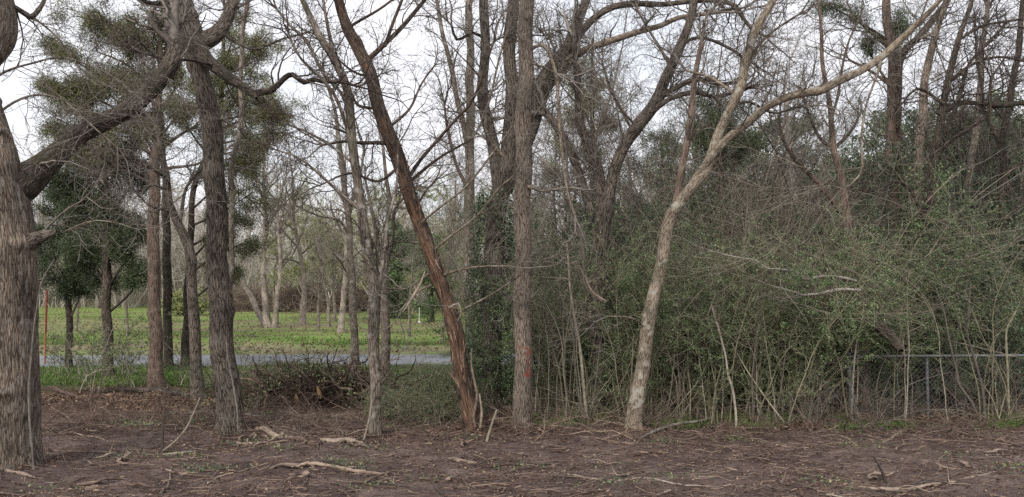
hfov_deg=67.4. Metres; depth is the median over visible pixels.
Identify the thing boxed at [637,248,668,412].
sapling
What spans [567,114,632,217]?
slender tree
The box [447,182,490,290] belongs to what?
budding tree
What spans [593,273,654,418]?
sapling
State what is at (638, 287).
thicket shrub
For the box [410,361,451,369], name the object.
bush
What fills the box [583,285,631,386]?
sapling
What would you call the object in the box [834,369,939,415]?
bare brush
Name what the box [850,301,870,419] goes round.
sapling
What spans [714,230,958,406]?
thicket shrub
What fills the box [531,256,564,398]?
sapling
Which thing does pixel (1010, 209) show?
dark shrub
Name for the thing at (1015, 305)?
dark shrub
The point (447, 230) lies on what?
budding tree
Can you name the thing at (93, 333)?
leafy sapling
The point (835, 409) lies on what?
bare brush
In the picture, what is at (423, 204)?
tree
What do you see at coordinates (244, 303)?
brush heap
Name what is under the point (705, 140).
cedar tree
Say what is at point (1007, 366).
sapling
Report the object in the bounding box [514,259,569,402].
sapling
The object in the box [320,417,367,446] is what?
fallen branch
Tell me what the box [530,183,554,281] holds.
budding tree
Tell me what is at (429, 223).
budding tree
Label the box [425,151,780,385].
bare shrub
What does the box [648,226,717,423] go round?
sapling
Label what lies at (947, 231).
thicket shrub
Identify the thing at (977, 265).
wispy shrub
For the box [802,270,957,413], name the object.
thicket shrub
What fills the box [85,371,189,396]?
fallen branch
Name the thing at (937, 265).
dark shrub
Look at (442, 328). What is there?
thicket shrub
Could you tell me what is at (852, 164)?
evergreen tree
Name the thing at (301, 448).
bark strip
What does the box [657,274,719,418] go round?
sapling
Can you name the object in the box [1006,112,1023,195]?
evergreen tree
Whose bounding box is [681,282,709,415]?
sapling
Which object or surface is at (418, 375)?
bush
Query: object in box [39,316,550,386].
grass
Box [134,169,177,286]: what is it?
tree
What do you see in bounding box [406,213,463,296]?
budding tree
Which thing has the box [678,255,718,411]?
sapling
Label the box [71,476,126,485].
bark strip
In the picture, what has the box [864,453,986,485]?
fallen branch
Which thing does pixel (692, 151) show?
bare shrub
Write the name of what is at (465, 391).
broken tree
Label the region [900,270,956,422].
sapling
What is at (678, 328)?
sapling
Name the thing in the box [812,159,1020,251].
dark shrub
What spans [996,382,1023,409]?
bare brush
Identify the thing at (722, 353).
sapling
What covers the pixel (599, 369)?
sapling
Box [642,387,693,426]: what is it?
bare brush
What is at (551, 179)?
slender tree
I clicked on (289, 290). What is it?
brush heap
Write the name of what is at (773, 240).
dark shrub
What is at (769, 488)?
broken stick
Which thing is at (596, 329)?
sapling
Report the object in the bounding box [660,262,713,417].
sapling
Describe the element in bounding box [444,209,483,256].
budding tree
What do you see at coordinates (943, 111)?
bare tree
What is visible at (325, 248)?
budding tree
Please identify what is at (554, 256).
sapling
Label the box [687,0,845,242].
slender tree
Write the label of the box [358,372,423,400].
bush
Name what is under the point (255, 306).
bare tree
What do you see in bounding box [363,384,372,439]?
stick
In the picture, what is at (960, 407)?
bare brush
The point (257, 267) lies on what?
tree
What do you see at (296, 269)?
budding tree
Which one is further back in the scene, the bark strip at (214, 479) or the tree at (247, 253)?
the tree at (247, 253)
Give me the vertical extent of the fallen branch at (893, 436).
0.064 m
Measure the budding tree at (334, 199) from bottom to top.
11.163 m
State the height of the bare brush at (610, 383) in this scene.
1.582 m
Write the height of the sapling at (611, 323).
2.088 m
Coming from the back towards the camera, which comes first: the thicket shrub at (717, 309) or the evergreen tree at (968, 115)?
the evergreen tree at (968, 115)
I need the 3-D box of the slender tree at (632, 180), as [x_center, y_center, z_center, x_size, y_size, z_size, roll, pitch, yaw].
[3.205,-1.666,16.708,6.723,9.131,4.909,-2,-4,41]
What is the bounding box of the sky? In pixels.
[0,0,1023,283]
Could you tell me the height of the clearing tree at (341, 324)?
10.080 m
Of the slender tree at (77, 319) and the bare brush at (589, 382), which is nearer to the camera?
the bare brush at (589, 382)
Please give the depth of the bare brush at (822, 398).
11.02 m
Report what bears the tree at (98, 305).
on the ground at (57, 470)
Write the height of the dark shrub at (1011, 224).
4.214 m
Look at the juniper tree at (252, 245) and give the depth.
18.62 m
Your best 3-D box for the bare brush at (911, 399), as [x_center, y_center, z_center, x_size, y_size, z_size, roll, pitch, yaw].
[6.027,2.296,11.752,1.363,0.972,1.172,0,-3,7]
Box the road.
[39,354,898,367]
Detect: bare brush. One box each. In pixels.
[505,345,633,425]
[513,358,613,421]
[532,334,682,421]
[534,373,626,416]
[588,367,673,418]
[613,353,727,429]
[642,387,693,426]
[658,361,748,418]
[695,381,774,419]
[714,358,878,433]
[737,391,799,436]
[738,357,883,421]
[739,356,895,437]
[801,351,970,430]
[802,344,952,428]
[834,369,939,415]
[870,374,943,415]
[875,366,951,416]
[912,334,1019,418]
[916,352,1023,425]
[939,353,1023,418]
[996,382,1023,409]
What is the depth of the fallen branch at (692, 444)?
9.42 m
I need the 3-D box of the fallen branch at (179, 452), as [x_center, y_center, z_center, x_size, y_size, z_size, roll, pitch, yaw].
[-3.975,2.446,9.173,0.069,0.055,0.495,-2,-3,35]
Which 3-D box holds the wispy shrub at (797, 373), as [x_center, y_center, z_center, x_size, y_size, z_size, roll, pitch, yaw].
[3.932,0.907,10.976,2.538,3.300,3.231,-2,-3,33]
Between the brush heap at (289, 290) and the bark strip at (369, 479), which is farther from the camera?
the brush heap at (289, 290)
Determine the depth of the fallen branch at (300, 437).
9.64 m
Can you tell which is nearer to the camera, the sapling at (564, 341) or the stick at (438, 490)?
the stick at (438, 490)
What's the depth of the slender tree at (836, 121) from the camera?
27.61 m
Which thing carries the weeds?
on the ground at (57, 470)
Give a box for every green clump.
[161,287,208,315]
[389,309,415,318]
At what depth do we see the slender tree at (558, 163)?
22.95 m
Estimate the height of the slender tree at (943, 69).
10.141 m
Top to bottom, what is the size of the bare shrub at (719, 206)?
6.232 m
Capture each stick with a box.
[82,438,137,457]
[101,444,135,459]
[161,409,165,450]
[162,397,199,450]
[166,469,197,473]
[348,472,388,483]
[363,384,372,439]
[374,474,417,486]
[425,463,444,494]
[485,409,497,441]
[485,470,516,482]
[517,457,569,465]
[530,471,590,478]
[602,459,644,482]
[634,488,670,496]
[665,462,704,468]
[746,479,790,489]
[826,493,862,496]
[873,456,887,483]
[895,439,916,449]
[919,465,992,488]
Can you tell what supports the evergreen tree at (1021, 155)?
on the ground at (57, 470)
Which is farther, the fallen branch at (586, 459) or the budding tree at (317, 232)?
the budding tree at (317, 232)
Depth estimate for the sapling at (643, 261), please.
11.85 m
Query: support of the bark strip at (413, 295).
hanging from the broken tree at (465, 391)
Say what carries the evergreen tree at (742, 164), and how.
on the ground at (57, 470)
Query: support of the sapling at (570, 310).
on the ground at (57, 470)
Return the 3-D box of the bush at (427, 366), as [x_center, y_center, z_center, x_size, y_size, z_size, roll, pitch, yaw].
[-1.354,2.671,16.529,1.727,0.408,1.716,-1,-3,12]
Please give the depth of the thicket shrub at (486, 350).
11.51 m
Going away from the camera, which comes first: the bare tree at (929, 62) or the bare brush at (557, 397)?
the bare brush at (557, 397)
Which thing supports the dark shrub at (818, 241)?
on the ground at (57, 470)
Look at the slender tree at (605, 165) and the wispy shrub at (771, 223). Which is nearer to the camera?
the wispy shrub at (771, 223)
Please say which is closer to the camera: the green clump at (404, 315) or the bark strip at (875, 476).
the bark strip at (875, 476)
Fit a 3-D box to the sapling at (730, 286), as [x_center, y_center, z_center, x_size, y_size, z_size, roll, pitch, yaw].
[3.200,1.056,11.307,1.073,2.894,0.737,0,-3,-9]
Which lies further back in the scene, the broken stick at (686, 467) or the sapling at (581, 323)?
the sapling at (581, 323)
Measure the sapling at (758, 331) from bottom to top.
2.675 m
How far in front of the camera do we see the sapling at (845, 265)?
11.96 m
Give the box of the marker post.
[44,290,47,363]
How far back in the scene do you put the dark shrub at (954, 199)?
16.51 m
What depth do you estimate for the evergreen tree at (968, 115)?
24.57 m
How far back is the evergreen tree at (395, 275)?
45.70 m
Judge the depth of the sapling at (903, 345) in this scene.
10.97 m
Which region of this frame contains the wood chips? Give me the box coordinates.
[0,391,1023,496]
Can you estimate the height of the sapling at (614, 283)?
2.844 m
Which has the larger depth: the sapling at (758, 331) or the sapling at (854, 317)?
the sapling at (854, 317)
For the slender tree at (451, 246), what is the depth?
25.87 m
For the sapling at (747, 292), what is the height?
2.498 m
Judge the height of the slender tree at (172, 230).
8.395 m
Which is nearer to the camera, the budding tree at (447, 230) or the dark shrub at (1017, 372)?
the dark shrub at (1017, 372)
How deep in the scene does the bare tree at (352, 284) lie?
17.14 m
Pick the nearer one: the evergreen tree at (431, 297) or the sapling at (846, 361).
the sapling at (846, 361)
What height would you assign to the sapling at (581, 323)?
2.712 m
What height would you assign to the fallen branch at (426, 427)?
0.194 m
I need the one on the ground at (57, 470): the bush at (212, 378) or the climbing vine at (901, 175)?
the bush at (212, 378)
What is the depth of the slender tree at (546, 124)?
19.62 m
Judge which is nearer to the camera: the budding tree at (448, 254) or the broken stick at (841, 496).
the broken stick at (841, 496)
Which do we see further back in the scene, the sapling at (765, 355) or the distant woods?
the distant woods
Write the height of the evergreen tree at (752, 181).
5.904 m
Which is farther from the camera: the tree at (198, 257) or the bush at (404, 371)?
the tree at (198, 257)
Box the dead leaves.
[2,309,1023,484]
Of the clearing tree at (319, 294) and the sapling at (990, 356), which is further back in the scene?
the clearing tree at (319, 294)
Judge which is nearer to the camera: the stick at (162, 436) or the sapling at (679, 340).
the stick at (162, 436)
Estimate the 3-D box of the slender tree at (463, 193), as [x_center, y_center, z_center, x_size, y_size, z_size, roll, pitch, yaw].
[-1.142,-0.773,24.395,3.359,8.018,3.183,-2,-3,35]
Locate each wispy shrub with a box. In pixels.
[445,224,645,414]
[548,199,730,403]
[561,240,719,417]
[576,226,786,424]
[675,185,855,406]
[680,197,895,422]
[684,183,913,403]
[689,230,889,423]
[704,225,873,412]
[770,192,1019,396]
[889,194,1023,397]
[944,213,1023,400]
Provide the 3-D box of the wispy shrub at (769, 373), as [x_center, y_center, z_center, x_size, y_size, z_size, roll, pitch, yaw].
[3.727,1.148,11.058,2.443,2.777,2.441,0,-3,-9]
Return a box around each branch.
[5,469,34,477]
[44,371,126,404]
[45,440,115,451]
[53,446,106,484]
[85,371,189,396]
[159,462,172,494]
[165,451,195,454]
[173,397,264,418]
[247,388,363,424]
[255,407,310,440]
[268,444,341,469]
[288,433,313,444]
[295,446,386,474]
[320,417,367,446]
[349,419,437,431]
[449,457,475,463]
[487,452,570,469]
[540,76,616,300]
[549,449,616,476]
[564,473,704,485]
[584,275,606,301]
[634,430,748,456]
[640,394,733,437]
[859,448,1018,490]
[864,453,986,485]
[873,424,915,445]
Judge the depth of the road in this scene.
19.76 m
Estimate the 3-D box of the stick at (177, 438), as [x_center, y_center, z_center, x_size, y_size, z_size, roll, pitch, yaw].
[-4.009,2.139,9.343,0.454,0.605,0.067,3,-4,-44]
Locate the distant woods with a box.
[31,55,985,307]
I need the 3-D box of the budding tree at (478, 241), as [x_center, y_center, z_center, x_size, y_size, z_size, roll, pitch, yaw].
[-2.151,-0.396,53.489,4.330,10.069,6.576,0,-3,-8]
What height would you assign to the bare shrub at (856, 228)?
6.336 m
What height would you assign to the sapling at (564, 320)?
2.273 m
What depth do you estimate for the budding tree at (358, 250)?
61.50 m
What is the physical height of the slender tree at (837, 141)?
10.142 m
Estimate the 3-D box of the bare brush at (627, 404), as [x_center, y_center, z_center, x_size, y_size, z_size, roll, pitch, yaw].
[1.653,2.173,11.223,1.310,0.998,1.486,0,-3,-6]
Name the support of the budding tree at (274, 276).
on the ground at (57, 470)
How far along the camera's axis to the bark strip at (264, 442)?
9.49 m
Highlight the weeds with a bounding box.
[10,408,1023,492]
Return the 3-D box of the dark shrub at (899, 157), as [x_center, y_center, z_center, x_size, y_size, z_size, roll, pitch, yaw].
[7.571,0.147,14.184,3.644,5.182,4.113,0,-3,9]
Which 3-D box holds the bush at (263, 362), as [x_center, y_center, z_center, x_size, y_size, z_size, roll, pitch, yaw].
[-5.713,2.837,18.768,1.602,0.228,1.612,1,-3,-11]
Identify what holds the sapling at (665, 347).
on the ground at (57, 470)
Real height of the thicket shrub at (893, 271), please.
3.792 m
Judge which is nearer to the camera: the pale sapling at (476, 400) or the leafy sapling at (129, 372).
the pale sapling at (476, 400)
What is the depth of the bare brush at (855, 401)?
10.60 m
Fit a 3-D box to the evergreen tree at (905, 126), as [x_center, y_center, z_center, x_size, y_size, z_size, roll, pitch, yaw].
[10.088,-0.427,18.743,2.837,6.836,3.884,-1,-3,16]
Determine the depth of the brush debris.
10.39 m
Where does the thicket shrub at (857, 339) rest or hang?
on the ground at (57, 470)
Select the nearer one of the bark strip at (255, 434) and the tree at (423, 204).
the bark strip at (255, 434)
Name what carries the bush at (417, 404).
on the ground at (57, 470)
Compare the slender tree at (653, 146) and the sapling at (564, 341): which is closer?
the sapling at (564, 341)
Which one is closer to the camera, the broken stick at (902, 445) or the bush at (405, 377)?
the broken stick at (902, 445)
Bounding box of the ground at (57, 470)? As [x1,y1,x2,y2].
[0,292,1023,496]
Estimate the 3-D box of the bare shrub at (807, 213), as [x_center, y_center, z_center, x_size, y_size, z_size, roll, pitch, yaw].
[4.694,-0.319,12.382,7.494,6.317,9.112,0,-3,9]
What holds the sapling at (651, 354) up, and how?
on the ground at (57, 470)
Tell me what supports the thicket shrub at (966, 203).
on the ground at (57, 470)
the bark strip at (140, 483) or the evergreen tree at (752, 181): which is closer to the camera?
the bark strip at (140, 483)
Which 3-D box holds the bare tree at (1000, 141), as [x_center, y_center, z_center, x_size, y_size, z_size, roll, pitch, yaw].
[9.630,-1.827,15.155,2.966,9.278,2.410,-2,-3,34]
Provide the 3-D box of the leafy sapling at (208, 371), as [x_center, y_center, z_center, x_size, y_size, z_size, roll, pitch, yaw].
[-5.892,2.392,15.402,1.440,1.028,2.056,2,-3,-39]
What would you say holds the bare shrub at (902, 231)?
on the ground at (57, 470)
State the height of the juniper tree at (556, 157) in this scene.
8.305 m
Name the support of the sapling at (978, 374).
on the ground at (57, 470)
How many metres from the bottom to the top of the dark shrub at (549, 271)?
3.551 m
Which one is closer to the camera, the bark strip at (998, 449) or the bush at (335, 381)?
the bark strip at (998, 449)
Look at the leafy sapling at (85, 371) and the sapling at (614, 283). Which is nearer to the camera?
the sapling at (614, 283)
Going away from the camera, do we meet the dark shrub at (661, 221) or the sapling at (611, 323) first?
the sapling at (611, 323)
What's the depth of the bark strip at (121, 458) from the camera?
8.59 m
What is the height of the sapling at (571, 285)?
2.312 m
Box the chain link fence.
[847,352,1023,416]
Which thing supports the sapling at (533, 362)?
on the ground at (57, 470)
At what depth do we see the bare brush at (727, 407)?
11.20 m
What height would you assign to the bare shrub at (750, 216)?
6.317 m
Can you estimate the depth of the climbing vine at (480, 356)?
11.82 m
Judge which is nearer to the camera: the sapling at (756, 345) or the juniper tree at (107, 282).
the sapling at (756, 345)
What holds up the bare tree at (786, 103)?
on the ground at (57, 470)
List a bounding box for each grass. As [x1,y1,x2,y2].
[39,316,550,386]
[504,405,1023,432]
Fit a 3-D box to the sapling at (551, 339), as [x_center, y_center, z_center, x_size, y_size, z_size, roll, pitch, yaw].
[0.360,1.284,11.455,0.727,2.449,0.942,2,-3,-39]
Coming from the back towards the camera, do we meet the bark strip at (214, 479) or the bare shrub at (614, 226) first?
the bare shrub at (614, 226)
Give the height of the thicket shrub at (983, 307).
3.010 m
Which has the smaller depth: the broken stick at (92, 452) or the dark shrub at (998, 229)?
the broken stick at (92, 452)
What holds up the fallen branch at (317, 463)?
on the ground at (57, 470)
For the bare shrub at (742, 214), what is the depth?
11.66 m
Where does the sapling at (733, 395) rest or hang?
on the ground at (57, 470)
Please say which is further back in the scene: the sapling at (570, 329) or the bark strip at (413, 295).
the sapling at (570, 329)
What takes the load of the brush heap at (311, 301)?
on the ground at (57, 470)
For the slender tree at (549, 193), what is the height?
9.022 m
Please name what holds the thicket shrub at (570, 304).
on the ground at (57, 470)
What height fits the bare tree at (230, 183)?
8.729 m
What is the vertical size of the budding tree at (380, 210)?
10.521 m
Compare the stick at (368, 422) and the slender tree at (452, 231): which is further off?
the slender tree at (452, 231)
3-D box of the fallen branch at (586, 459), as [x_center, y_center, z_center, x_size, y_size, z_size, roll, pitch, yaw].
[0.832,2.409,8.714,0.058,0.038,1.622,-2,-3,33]
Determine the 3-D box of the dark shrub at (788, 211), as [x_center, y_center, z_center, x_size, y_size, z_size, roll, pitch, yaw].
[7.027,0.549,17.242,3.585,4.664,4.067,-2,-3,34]
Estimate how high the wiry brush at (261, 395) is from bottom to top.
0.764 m
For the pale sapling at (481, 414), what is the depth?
10.17 m
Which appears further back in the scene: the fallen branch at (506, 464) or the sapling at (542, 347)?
the sapling at (542, 347)
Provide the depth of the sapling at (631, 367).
10.73 m
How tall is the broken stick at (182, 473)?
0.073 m
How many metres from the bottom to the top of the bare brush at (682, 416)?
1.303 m
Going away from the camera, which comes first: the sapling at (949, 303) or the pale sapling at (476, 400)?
the pale sapling at (476, 400)
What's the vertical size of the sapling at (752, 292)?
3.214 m
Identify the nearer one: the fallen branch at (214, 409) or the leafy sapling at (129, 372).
the fallen branch at (214, 409)
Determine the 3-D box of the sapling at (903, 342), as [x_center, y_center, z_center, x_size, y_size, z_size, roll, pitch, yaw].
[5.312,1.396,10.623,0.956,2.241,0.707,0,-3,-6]
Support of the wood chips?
on the ground at (57, 470)
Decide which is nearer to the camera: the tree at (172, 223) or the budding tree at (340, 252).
the budding tree at (340, 252)
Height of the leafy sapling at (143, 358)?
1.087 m
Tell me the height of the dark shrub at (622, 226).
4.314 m
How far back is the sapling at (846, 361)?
11.75 m
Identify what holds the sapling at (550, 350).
on the ground at (57, 470)
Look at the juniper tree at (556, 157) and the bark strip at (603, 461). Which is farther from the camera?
the juniper tree at (556, 157)
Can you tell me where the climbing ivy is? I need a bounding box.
[464,185,514,418]
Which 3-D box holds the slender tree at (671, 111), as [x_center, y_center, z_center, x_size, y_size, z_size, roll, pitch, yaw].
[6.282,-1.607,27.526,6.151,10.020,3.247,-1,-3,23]
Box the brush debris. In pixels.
[40,358,1023,450]
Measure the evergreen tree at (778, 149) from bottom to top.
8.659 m
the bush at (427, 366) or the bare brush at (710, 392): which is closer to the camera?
the bare brush at (710, 392)
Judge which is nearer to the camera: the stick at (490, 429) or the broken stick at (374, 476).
the broken stick at (374, 476)
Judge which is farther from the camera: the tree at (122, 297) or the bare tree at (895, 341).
the tree at (122, 297)
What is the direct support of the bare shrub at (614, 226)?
on the ground at (57, 470)
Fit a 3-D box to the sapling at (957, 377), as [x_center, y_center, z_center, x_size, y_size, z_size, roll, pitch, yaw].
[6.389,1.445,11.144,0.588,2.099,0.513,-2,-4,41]
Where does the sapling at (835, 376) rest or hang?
on the ground at (57, 470)
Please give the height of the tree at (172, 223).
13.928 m
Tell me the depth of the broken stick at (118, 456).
8.84 m
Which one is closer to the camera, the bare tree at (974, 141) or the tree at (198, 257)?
the bare tree at (974, 141)
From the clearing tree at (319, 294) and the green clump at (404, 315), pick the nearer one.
the clearing tree at (319, 294)
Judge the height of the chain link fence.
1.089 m
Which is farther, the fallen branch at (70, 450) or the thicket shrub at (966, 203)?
the thicket shrub at (966, 203)
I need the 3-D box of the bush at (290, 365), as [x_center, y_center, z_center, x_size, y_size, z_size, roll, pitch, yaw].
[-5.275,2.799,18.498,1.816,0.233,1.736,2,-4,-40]
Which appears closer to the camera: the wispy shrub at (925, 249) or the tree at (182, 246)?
the wispy shrub at (925, 249)
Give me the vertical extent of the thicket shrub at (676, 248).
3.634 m
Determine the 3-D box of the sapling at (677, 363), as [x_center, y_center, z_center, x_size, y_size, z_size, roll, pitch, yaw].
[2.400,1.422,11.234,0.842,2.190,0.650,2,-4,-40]
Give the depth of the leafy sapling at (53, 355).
16.49 m
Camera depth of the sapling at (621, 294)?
11.53 m
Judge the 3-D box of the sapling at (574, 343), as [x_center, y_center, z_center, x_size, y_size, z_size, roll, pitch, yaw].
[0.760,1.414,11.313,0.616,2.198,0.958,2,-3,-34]
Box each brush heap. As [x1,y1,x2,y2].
[199,283,256,311]
[232,277,320,311]
[234,276,363,310]
[279,274,421,312]
[283,270,367,313]
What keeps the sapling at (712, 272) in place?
on the ground at (57, 470)
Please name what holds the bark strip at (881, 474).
on the ground at (57, 470)
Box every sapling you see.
[39,333,72,375]
[41,326,90,383]
[51,316,117,373]
[75,320,137,392]
[82,326,148,387]
[95,310,182,374]
[116,340,171,382]
[144,335,189,384]
[185,353,238,379]
[233,322,273,370]
[397,338,434,376]
[470,349,478,426]
[479,394,482,427]
[484,260,541,413]
[492,280,548,418]
[505,256,543,414]
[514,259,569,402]
[514,260,567,413]
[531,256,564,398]
[531,282,564,417]
[531,282,567,417]
[531,301,563,410]
[532,267,588,423]
[532,287,580,418]
[533,240,591,415]
[533,271,581,418]
[533,283,568,413]
[535,272,579,413]
[536,211,579,376]
[538,243,587,415]
[539,276,588,415]
[547,272,583,392]
[547,296,575,400]
[556,211,588,415]
[556,262,608,395]
[564,235,625,411]
[567,229,637,336]
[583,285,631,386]
[584,288,615,408]
[585,214,630,407]
[586,228,640,399]
[586,239,653,409]
[587,289,633,420]
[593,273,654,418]
[605,282,626,402]
[612,209,685,408]
[620,271,683,419]
[630,336,633,391]
[636,289,679,415]
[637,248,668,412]
[643,231,717,414]
[645,271,694,409]
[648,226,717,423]
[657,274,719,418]
[659,303,706,416]
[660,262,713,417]
[662,280,690,419]
[663,269,691,416]
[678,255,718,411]
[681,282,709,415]
[689,214,739,395]
[689,223,761,413]
[692,222,758,397]
[697,235,764,422]
[709,288,737,426]
[712,291,740,422]
[722,256,764,344]
[727,312,783,421]
[729,204,809,420]
[732,272,784,422]
[736,250,810,415]
[743,238,785,422]
[752,225,781,403]
[752,274,810,406]
[753,262,816,402]
[760,227,852,421]
[765,254,842,418]
[771,263,828,412]
[789,217,858,404]
[789,226,837,410]
[805,231,881,405]
[807,230,877,373]
[815,250,848,399]
[818,215,889,407]
[819,303,838,410]
[840,268,887,409]
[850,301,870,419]
[863,258,928,411]
[878,274,927,423]
[879,272,941,420]
[881,235,946,421]
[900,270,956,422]
[912,241,980,420]
[931,278,979,420]
[943,308,972,425]
[954,269,985,419]
[962,289,1011,418]
[964,296,1013,412]
[970,241,1023,415]
[982,279,1023,415]
[986,310,1023,413]
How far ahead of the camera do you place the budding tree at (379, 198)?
54.99 m
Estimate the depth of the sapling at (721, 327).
11.36 m
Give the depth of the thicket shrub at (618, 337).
10.94 m
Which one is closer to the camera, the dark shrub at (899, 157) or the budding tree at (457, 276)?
the dark shrub at (899, 157)
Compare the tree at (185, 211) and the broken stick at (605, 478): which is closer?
the broken stick at (605, 478)
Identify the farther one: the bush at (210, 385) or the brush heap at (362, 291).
the brush heap at (362, 291)
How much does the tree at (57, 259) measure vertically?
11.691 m
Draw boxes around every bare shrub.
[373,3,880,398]
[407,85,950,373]
[414,1,1001,341]
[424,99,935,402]
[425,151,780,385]
[436,138,813,278]
[507,90,1023,389]
[531,28,1023,388]
[531,184,711,380]
[563,79,1023,406]
[564,144,881,379]
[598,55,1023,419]
[609,96,1023,405]
[671,80,1023,402]
[686,150,1023,391]
[726,171,1022,349]
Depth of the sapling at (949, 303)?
10.98 m
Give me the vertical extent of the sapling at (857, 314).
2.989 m
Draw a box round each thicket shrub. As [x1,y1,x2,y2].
[420,271,549,386]
[464,254,662,412]
[506,247,688,397]
[509,228,704,397]
[550,219,744,419]
[580,210,803,407]
[586,221,771,411]
[628,254,856,414]
[633,206,889,410]
[661,251,838,398]
[670,224,941,417]
[710,216,927,403]
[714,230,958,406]
[741,178,981,407]
[798,186,1020,401]
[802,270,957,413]
[859,229,1023,393]
[862,221,1023,408]
[866,212,1023,400]
[957,273,1023,395]
[966,232,1023,346]
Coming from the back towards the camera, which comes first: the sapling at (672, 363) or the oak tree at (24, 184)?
the sapling at (672, 363)
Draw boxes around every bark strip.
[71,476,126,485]
[83,452,120,459]
[115,452,133,463]
[122,482,160,487]
[210,476,226,482]
[246,433,256,443]
[252,440,287,447]
[286,446,319,449]
[287,470,311,478]
[355,476,380,482]
[402,271,424,311]
[588,459,620,463]
[867,470,880,478]
[868,471,895,478]
[900,485,946,491]
[948,460,975,467]
[975,448,1008,452]
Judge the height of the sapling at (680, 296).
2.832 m
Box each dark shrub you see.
[457,172,639,390]
[503,224,578,372]
[532,183,683,385]
[578,174,719,311]
[641,141,836,297]
[690,217,856,325]
[730,200,886,289]
[736,168,870,257]
[765,181,908,397]
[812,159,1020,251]
[823,108,1022,385]
[866,207,1023,409]
[895,230,1023,411]
[928,171,1023,374]
[929,179,1023,392]
[929,185,1023,331]
[934,167,1023,341]
[970,149,1023,272]
[976,249,1023,391]
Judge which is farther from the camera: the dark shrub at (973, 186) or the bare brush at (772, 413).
the dark shrub at (973, 186)
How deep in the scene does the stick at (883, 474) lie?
7.79 m
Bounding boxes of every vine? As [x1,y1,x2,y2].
[28,259,54,469]
[225,339,238,429]
[437,274,536,412]
[562,201,634,411]
[858,136,933,392]
[894,159,969,404]
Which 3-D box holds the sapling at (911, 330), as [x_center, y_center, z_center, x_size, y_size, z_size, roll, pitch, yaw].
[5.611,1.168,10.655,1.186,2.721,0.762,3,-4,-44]
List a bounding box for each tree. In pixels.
[0,0,243,471]
[21,29,263,401]
[21,126,62,290]
[24,0,260,387]
[31,163,118,368]
[32,198,93,305]
[36,118,170,377]
[38,139,96,331]
[53,0,448,436]
[73,190,117,308]
[85,169,134,307]
[95,180,121,307]
[96,126,171,335]
[123,179,183,279]
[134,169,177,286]
[135,182,200,282]
[137,219,177,306]
[159,63,185,365]
[159,180,239,280]
[160,173,207,292]
[160,198,205,293]
[161,180,241,281]
[162,0,313,367]
[172,200,205,307]
[187,0,471,436]
[195,151,270,277]
[209,0,292,287]
[227,64,322,327]
[228,165,279,289]
[235,163,300,285]
[235,226,268,287]
[237,42,416,374]
[237,159,298,285]
[238,277,263,325]
[242,0,591,430]
[255,171,314,309]
[258,119,343,324]
[267,211,316,294]
[274,177,332,310]
[274,184,325,222]
[288,199,339,287]
[289,217,341,289]
[294,94,374,332]
[296,184,337,326]
[296,211,355,281]
[297,191,341,282]
[298,207,342,279]
[302,205,353,329]
[309,193,358,320]
[312,184,384,284]
[314,199,382,313]
[336,99,458,335]
[337,79,448,375]
[342,208,392,287]
[353,175,434,312]
[354,176,393,283]
[354,206,409,299]
[362,176,394,288]
[368,190,401,287]
[371,152,447,283]
[372,215,418,313]
[372,223,414,293]
[393,0,505,368]
[396,117,486,343]
[399,209,461,312]
[403,198,440,295]
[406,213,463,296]
[406,234,461,321]
[407,153,488,287]
[413,174,460,293]
[417,0,708,372]
[418,0,813,412]
[427,116,511,313]
[437,201,462,291]
[438,159,479,247]
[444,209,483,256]
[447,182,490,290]
[450,243,463,292]
[451,182,510,288]
[471,0,818,412]
[476,143,586,287]
[507,0,648,431]
[512,0,622,358]
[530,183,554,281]
[532,57,604,273]
[532,145,581,260]
[532,235,576,305]
[533,108,589,271]
[539,38,623,274]
[540,2,825,276]
[549,0,942,432]
[562,96,623,224]
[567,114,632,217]
[596,1,1023,345]
[602,92,722,203]
[614,115,705,250]
[616,65,712,225]
[646,0,920,413]
[662,101,784,227]
[678,30,770,388]
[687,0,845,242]
[700,97,831,236]
[703,153,784,248]
[727,14,856,234]
[750,119,858,217]
[770,82,905,175]
[778,0,1016,392]
[784,102,797,237]
[787,131,855,250]
[800,130,910,246]
[810,0,1023,373]
[823,83,932,242]
[826,0,1023,405]
[857,101,937,197]
[868,65,951,152]
[868,103,998,342]
[874,0,996,395]
[884,0,1017,195]
[909,0,1023,378]
[911,80,1023,196]
[914,0,1023,309]
[923,87,1023,263]
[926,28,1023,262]
[949,128,1023,339]
[964,87,1023,183]
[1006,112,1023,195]
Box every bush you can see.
[160,335,428,412]
[189,376,214,390]
[204,371,252,390]
[212,368,275,400]
[240,368,275,383]
[259,360,303,367]
[261,360,328,368]
[350,376,448,407]
[352,382,437,424]
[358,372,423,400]
[369,374,449,383]
[381,367,420,380]
[381,386,458,422]
[382,362,475,394]
[397,374,494,428]
[400,366,449,380]
[409,361,502,404]
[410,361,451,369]
[420,362,452,374]
[430,349,450,357]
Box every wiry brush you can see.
[211,374,299,411]
[328,361,436,417]
[364,379,437,424]
[399,385,489,434]
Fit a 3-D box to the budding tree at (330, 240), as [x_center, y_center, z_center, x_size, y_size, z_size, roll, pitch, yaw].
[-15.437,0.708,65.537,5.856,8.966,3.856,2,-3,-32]
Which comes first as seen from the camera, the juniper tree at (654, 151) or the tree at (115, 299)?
the juniper tree at (654, 151)

